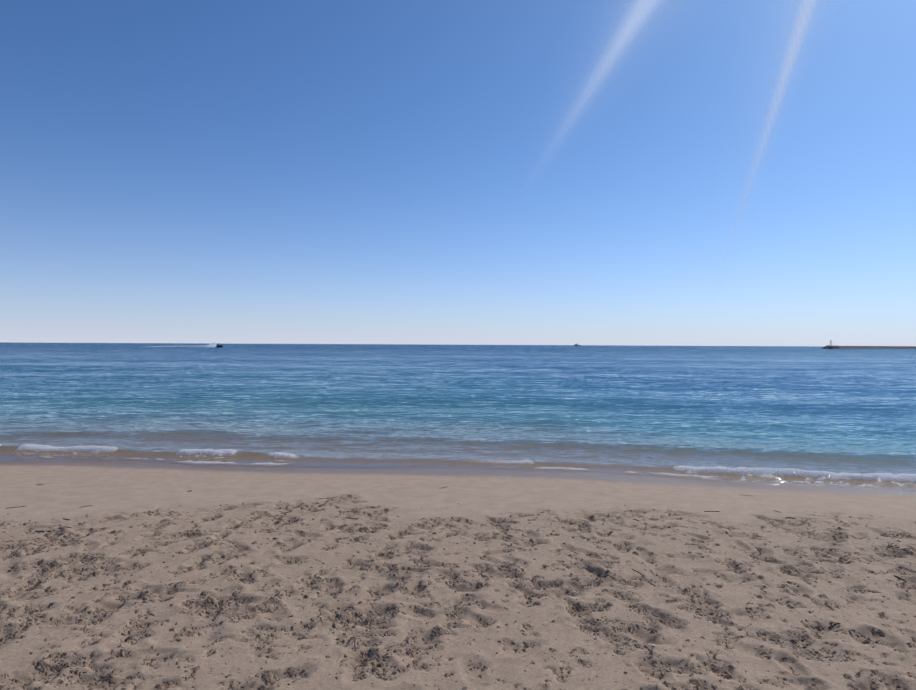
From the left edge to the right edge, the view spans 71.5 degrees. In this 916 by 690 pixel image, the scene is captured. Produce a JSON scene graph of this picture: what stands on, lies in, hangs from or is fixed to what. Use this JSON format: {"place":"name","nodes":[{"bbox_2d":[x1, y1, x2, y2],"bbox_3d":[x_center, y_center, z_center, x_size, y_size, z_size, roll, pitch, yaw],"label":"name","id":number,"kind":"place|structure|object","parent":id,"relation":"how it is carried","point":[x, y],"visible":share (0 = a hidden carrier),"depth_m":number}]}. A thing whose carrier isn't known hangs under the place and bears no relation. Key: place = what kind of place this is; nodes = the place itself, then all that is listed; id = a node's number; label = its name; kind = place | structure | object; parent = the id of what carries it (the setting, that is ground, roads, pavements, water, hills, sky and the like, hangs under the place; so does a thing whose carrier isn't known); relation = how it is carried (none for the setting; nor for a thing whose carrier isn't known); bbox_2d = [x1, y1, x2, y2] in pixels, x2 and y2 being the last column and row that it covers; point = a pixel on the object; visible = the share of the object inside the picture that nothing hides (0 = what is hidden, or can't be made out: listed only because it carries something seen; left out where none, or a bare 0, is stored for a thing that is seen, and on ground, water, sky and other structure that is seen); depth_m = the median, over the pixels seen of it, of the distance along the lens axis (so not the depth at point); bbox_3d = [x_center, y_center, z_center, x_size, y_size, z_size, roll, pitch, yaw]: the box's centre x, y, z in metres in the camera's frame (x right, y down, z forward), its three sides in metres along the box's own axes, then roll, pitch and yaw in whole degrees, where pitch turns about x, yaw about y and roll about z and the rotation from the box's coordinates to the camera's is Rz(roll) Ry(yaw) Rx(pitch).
{"place":"outdoors","nodes":[
{"label":"outdoors","id":0,"kind":"place"},
{"bbox_2d":[0,447,915,689],"bbox_3d":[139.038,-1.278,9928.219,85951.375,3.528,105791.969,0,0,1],"label":"sand ground","id":1,"kind":"structure","parent":0,"point":[507,578],"depth_m":4.10},
{"bbox_2d":[6,484,915,628],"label":"beach twigs","id":2,"kind":"object","parent":1,"relation":"on","point":[835,624],"depth_m":5.53},
{"bbox_2d":[77,477,868,646],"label":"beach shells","id":3,"kind":"object","parent":1,"relation":"on","point":[398,581],"depth_m":5.51},
{"bbox_2d":[0,342,915,491],"bbox_3d":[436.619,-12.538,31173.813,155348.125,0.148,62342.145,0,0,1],"label":"sea water","id":4,"kind":"structure","parent":0,"point":[768,412],"depth_m":17.61},
{"bbox_2d":[151,342,215,346],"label":"boat wake","id":5,"kind":"object","parent":4,"relation":"on","point":[213,344],"depth_m":281.12},
{"bbox_2d":[821,346,915,348],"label":"breakwater","id":6,"kind":"object","parent":4,"relation":"in","point":[862,347],"depth_m":507.61},
{"bbox_2d":[0,0,915,345],"label":"sky","id":7,"kind":"structure","parent":0,"point":[172,171]},
{"bbox_2d":[517,0,847,302],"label":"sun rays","id":8,"kind":"object","parent":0,"point":[638,14],"visible":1,"depth_m":0.29}
]}

